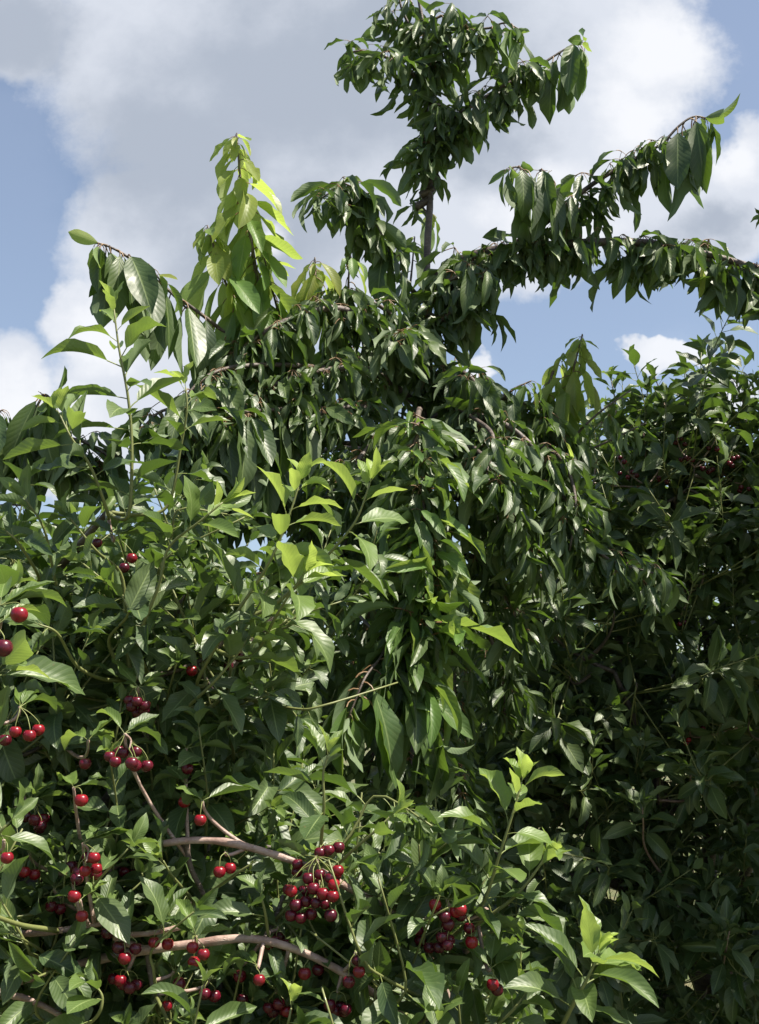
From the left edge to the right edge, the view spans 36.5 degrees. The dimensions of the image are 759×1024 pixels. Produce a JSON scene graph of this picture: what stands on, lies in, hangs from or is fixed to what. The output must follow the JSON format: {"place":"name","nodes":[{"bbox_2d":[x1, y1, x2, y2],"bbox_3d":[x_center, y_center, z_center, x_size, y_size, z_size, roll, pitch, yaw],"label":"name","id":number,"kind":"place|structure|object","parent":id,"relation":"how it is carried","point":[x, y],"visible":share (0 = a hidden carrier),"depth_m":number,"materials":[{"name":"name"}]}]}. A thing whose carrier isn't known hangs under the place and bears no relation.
{"place":"outdoors","nodes":[
{"label":"outdoors","id":0,"kind":"place"},
{"bbox_2d":[36,501,359,659],"bbox_3d":[-1.432,1.558,9.155,2.929,3.556,2.934,-8,-13,35],"label":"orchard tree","id":1,"kind":"object","parent":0,"point":[78,535],"depth_m":9.45,"materials":[{"name":"green plant"}]},
{"bbox_2d":[0,739,739,1015],"bbox_3d":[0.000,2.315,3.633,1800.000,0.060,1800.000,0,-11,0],"label":"ground","id":2,"kind":"structure","parent":0,"point":[346,763],"depth_m":17.81,"materials":[{"name":"soil"}]},
{"bbox_2d":[0,366,135,551],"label":"sweet cherry tree","id":3,"kind":"object","parent":2,"relation":"on","point":[62,480],"visible":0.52,"depth_m":2.82,"materials":[{"name":"green plant"}]},
{"bbox_2d":[0,280,658,1023],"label":"sour cherry tree","id":4,"kind":"object","parent":2,"relation":"on","point":[96,636],"visible":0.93,"depth_m":1.72,"materials":[{"name":"green plant"}]},
{"bbox_2d":[0,630,12,656],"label":"cherry","id":5,"kind":"object","parent":4,"relation":"attached to","point":[6,647],"visible":1,"depth_m":1.29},
{"bbox_2d":[0,840,13,863],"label":"cherry","id":6,"kind":"object","parent":4,"relation":"attached to","point":[7,857],"visible":1,"depth_m":1.44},
{"bbox_2d":[0,602,27,622],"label":"cherry","id":7,"kind":"object","parent":4,"relation":"attached to","point":[19,614],"visible":1,"depth_m":1.31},
{"bbox_2d":[0,707,44,745],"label":"cherry cluster","id":8,"kind":"object","parent":4,"relation":"attached to","point":[30,735],"visible":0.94,"depth_m":1.60,"materials":[{"name":"red food"}]},
{"bbox_2d":[19,853,40,879],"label":"cherry cluster","id":9,"kind":"object","parent":4,"relation":"attached to","point":[32,874],"visible":0.91,"depth_m":1.62,"materials":[{"name":"red food"}]},
{"bbox_2d":[23,804,49,833],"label":"cherry cluster","id":10,"kind":"object","parent":4,"relation":"attached to","point":[39,822],"visible":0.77,"depth_m":1.67,"materials":[{"name":"red food"}]},
{"bbox_2d":[45,888,65,914],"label":"cherry cluster","id":11,"kind":"object","parent":4,"relation":"attached to","point":[56,908],"visible":0.94,"depth_m":1.61,"materials":[{"name":"red food"}]},
{"bbox_2d":[67,881,80,902],"bbox_3d":[-0.411,0.511,1.554,0.018,0.030,0.021,0,-11,0],"label":"cherry","id":12,"kind":"object","parent":4,"relation":"attached to","point":[74,896],"visible":1,"depth_m":1.54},
{"bbox_2d":[73,787,87,806],"bbox_3d":[-0.405,0.385,1.557,0.024,0.026,0.022,0,-11,0],"label":"cherry","id":13,"kind":"object","parent":4,"relation":"attached to","point":[81,800],"visible":1,"depth_m":1.55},
{"bbox_2d":[76,900,87,921],"bbox_3d":[-0.397,0.534,1.540,0.016,0.027,0.020,0,-11,0],"label":"cherry","id":14,"kind":"object","parent":4,"relation":"attached to","point":[82,915],"visible":1,"depth_m":1.53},
{"bbox_2d":[66,843,102,884],"bbox_3d":[-0.402,0.483,1.584,0.046,0.056,0.088,5,-12,-24],"label":"cherry cluster","id":15,"kind":"object","parent":4,"relation":"attached to","point":[79,874],"visible":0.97,"depth_m":1.56,"materials":[{"name":"red food"}]},
{"bbox_2d":[79,740,91,769],"bbox_3d":[-0.415,0.343,1.625,0.018,0.041,0.018,10,-15,-43],"label":"cherry","id":16,"kind":"object","parent":4,"relation":"attached to","point":[85,764],"visible":1,"depth_m":1.62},
{"bbox_2d":[101,927,112,938],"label":"cherry","id":17,"kind":"object","parent":4,"relation":"attached to","point":[105,934],"visible":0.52,"depth_m":1.57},
{"bbox_2d":[92,534,136,572],"bbox_3d":[-0.417,0.066,1.841,0.081,0.060,0.040,-4,-11,18],"label":"cherry cluster","id":18,"kind":"object","parent":4,"relation":"attached to","point":[124,567],"visible":0.96,"depth_m":1.84,"materials":[{"name":"red food"}]},
{"bbox_2d":[107,969,142,993],"bbox_3d":[-0.355,0.644,1.587,0.065,0.030,0.032,-7,-13,33],"label":"cherry cluster","id":19,"kind":"object","parent":4,"relation":"attached to","point":[121,982],"visible":1,"depth_m":1.57,"materials":[{"name":"red food"}]},
{"bbox_2d":[112,936,141,964],"bbox_3d":[-0.339,0.586,1.543,0.040,0.038,0.028,0,-11,0],"label":"cherry cluster","id":20,"kind":"object","parent":4,"relation":"attached to","point":[119,948],"visible":1,"depth_m":1.54,"materials":[{"name":"red food"}]},
{"bbox_2d":[118,858,136,876],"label":"cherry cluster","id":21,"kind":"object","parent":4,"relation":"attached to","point":[123,871],"visible":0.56,"depth_m":1.71,"materials":[{"name":"red food"}]},
{"bbox_2d":[104,735,152,771],"bbox_3d":[-0.348,0.337,1.609,0.067,0.053,0.086,0,-11,0],"label":"cherry cluster","id":22,"kind":"object","parent":4,"relation":"attached to","point":[114,756],"visible":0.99,"depth_m":1.59,"materials":[{"name":"red food"}]},
{"bbox_2d":[124,687,150,717],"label":"cherry cluster","id":23,"kind":"object","parent":4,"relation":"attached to","point":[132,703],"visible":0.92,"depth_m":1.71,"materials":[{"name":"red food"}]},
{"bbox_2d":[148,928,173,949],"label":"cherry cluster","id":24,"kind":"object","parent":4,"relation":"attached to","point":[167,943],"visible":0.99,"depth_m":1.56,"materials":[{"name":"red food"}]},
{"bbox_2d":[162,971,185,1011],"bbox_3d":[-0.283,0.660,1.587,0.033,0.052,0.021,0,-11,0],"label":"cherry cluster","id":25,"kind":"object","parent":4,"relation":"attached to","point":[168,1004],"visible":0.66,"depth_m":1.58,"materials":[{"name":"red food"}]},
{"bbox_2d":[178,784,189,807],"bbox_3d":[-0.286,0.417,1.692,0.018,0.034,0.018,-10,-15,43],"label":"cherry","id":26,"kind":"object","parent":4,"relation":"attached to","point":[181,804],"visible":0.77,"depth_m":1.68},
{"bbox_2d":[181,764,193,774],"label":"cherry","id":27,"kind":"object","parent":4,"relation":"attached to","point":[187,769],"visible":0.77,"depth_m":1.70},
{"bbox_2d":[186,664,197,675],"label":"cherry","id":28,"kind":"object","parent":4,"relation":"attached to","point":[191,670],"visible":0.88,"depth_m":1.83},
{"bbox_2d":[186,936,209,966],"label":"cherry cluster","id":29,"kind":"object","parent":4,"relation":"attached to","point":[202,954],"visible":0.99,"depth_m":1.51,"materials":[{"name":"red food"}]},
{"bbox_2d":[194,801,206,825],"bbox_3d":[-0.250,0.421,1.610,0.018,0.034,0.017,10,-15,-43],"label":"cherry","id":30,"kind":"object","parent":4,"relation":"attached to","point":[200,820],"visible":1,"depth_m":1.60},
{"bbox_2d":[199,980,220,1002],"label":"cherry cluster","id":31,"kind":"object","parent":4,"relation":"attached to","point":[213,996],"visible":0.96,"depth_m":1.60,"materials":[{"name":"red food"}]},
{"bbox_2d":[213,852,236,877],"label":"cherry cluster","id":32,"kind":"object","parent":4,"relation":"attached to","point":[219,871],"visible":1,"depth_m":1.62,"materials":[{"name":"red food"}]},
{"bbox_2d":[223,653,243,670],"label":"cherry cluster","id":33,"kind":"object","parent":4,"relation":"attached to","point":[232,665],"visible":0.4,"depth_m":1.94,"materials":[{"name":"red food"}]},
{"bbox_2d":[233,970,247,1001],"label":"cherry cluster","id":34,"kind":"object","parent":4,"relation":"attached to","point":[242,997],"visible":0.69,"depth_m":1.60,"materials":[{"name":"red food"}]},
{"bbox_2d":[253,966,264,985],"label":"cherry","id":35,"kind":"object","parent":4,"relation":"attached to","point":[259,979],"visible":1,"depth_m":1.51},
{"bbox_2d":[263,990,292,1017],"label":"cherry cluster","id":36,"kind":"object","parent":4,"relation":"attached to","point":[275,1008],"visible":0.98,"depth_m":1.58,"materials":[{"name":"red food"}]},
{"bbox_2d":[265,926,291,950],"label":"cherry cluster","id":37,"kind":"object","parent":4,"relation":"attached to","point":[279,935],"visible":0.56,"depth_m":1.62,"materials":[{"name":"red food"}]},
{"bbox_2d":[298,959,323,979],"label":"cherry cluster","id":38,"kind":"object","parent":4,"relation":"attached to","point":[304,972],"visible":0.94,"depth_m":1.57,"materials":[{"name":"red food"}]},
{"bbox_2d":[282,839,344,923],"bbox_3d":[-0.089,0.514,1.605,0.090,0.108,0.079,-2,-11,13],"label":"cherry cluster","id":39,"kind":"object","parent":4,"relation":"attached to","point":[324,898],"visible":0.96,"depth_m":1.58,"materials":[{"name":"red food"}]},
{"bbox_2d":[323,990,351,1017],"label":"cherry cluster","id":40,"kind":"object","parent":4,"relation":"attached to","point":[342,1009],"visible":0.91,"depth_m":1.56,"materials":[{"name":"red food"}]},
{"bbox_2d":[342,951,364,987],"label":"cherry cluster","id":41,"kind":"object","parent":4,"relation":"attached to","point":[348,981],"visible":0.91,"depth_m":1.53,"materials":[{"name":"red food"}]},
{"bbox_2d":[414,926,426,946],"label":"cherry cluster","id":42,"kind":"object","parent":4,"relation":"attached to","point":[418,936],"visible":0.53,"depth_m":1.64,"materials":[{"name":"red food"}]},
{"bbox_2d":[423,896,466,953],"bbox_3d":[0.091,0.572,1.594,0.060,0.082,0.063,0,-11,0],"label":"cherry cluster","id":43,"kind":"object","parent":4,"relation":"attached to","point":[445,940],"visible":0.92,"depth_m":1.58,"materials":[{"name":"red food"}]},
{"bbox_2d":[463,916,477,948],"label":"cherry cluster","id":44,"kind":"object","parent":4,"relation":"attached to","point":[471,941],"visible":1,"depth_m":1.59,"materials":[{"name":"red food"}]},
{"bbox_2d":[486,968,503,995],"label":"cherry cluster","id":45,"kind":"object","parent":4,"relation":"attached to","point":[495,987],"visible":1,"depth_m":1.57,"materials":[{"name":"red food"}]},
{"bbox_2d":[68,0,758,932],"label":"sweet cherry tree","id":46,"kind":"object","parent":2,"relation":"on","point":[276,384],"visible":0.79,"depth_m":3.04,"materials":[{"name":"green plant"}]},
{"bbox_2d":[341,502,700,914],"bbox_3d":[0.944,1.514,8.566,2.921,3.425,3.144,3,-11,-17],"label":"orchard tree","id":47,"kind":"object","parent":2,"relation":"on","point":[504,654],"visible":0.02,"depth_m":8.27,"materials":[{"name":"green plant"}]},
{"bbox_2d":[370,307,758,1023],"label":"sour cherry tree","id":48,"kind":"object","parent":2,"relation":"on","point":[628,695],"visible":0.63,"depth_m":3.66,"materials":[{"name":"green plant"}]},
{"bbox_2d":[617,453,626,463],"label":"cherry cluster","id":49,"kind":"object","parent":48,"relation":"attached to","point":[623,461],"visible":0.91,"depth_m":3.83,"materials":[{"name":"red food"}]},
{"bbox_2d":[617,463,638,479],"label":"cherry cluster","id":50,"kind":"object","parent":48,"relation":"attached to","point":[627,477],"visible":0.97,"depth_m":3.85,"materials":[{"name":"red food"}]},
{"bbox_2d":[656,470,669,483],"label":"cherry cluster","id":51,"kind":"object","parent":48,"relation":"attached to","point":[658,477],"visible":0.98,"depth_m":3.81,"materials":[{"name":"red food"}]},
{"bbox_2d":[673,436,686,446],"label":"cherry cluster","id":52,"kind":"object","parent":48,"relation":"attached to","point":[675,442],"visible":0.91,"depth_m":3.88,"materials":[{"name":"red food"}]},
{"bbox_2d":[677,613,686,625],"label":"cherry cluster","id":53,"kind":"object","parent":48,"relation":"attached to","point":[679,623],"visible":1,"depth_m":3.70,"materials":[{"name":"red food"}]},
{"bbox_2d":[678,448,694,462],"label":"cherry cluster","id":54,"kind":"object","parent":48,"relation":"attached to","point":[684,457],"visible":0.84,"depth_m":3.84,"materials":[{"name":"red food"}]},
{"bbox_2d":[683,725,705,745],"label":"cherry cluster","id":55,"kind":"object","parent":48,"relation":"attached to","point":[688,739],"visible":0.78,"depth_m":3.63,"materials":[{"name":"red food"}]},
{"bbox_2d":[700,461,714,473],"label":"cherry cluster","id":56,"kind":"object","parent":48,"relation":"attached to","point":[709,470],"visible":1,"depth_m":3.86,"materials":[{"name":"red food"}]},
{"bbox_2d":[706,442,719,451],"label":"cherry cluster","id":57,"kind":"object","parent":48,"relation":"attached to","point":[716,448],"visible":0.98,"depth_m":3.84,"materials":[{"name":"red food"}]},
{"bbox_2d":[726,451,739,467],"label":"cherry cluster","id":58,"kind":"object","parent":48,"relation":"attached to","point":[731,464],"visible":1,"depth_m":3.83,"materials":[{"name":"red food"}]},
{"bbox_2d":[737,479,750,492],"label":"cherry cluster","id":59,"kind":"object","parent":48,"relation":"attached to","point":[740,487],"visible":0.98,"depth_m":3.84,"materials":[{"name":"red food"}]},
{"bbox_2d":[0,0,758,652],"label":"sky","id":60,"kind":"structure","parent":0,"point":[114,114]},
{"bbox_2d":[331,849,720,998],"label":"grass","id":61,"kind":"structure","parent":0,"point":[608,898],"depth_m":10.96,"materials":[{"name":"green plant"}]},
{"bbox_2d":[580,530,757,935],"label":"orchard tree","id":62,"kind":"object","parent":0,"point":[680,650],"depth_m":8.57,"materials":[{"name":"green plant"}]},
{"bbox_2d":[741,208,758,326],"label":"sour cherry tree","id":63,"kind":"object","parent":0,"point":[752,315],"visible":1,"depth_m":2.95,"materials":[{"name":"green plant"}]}
]}

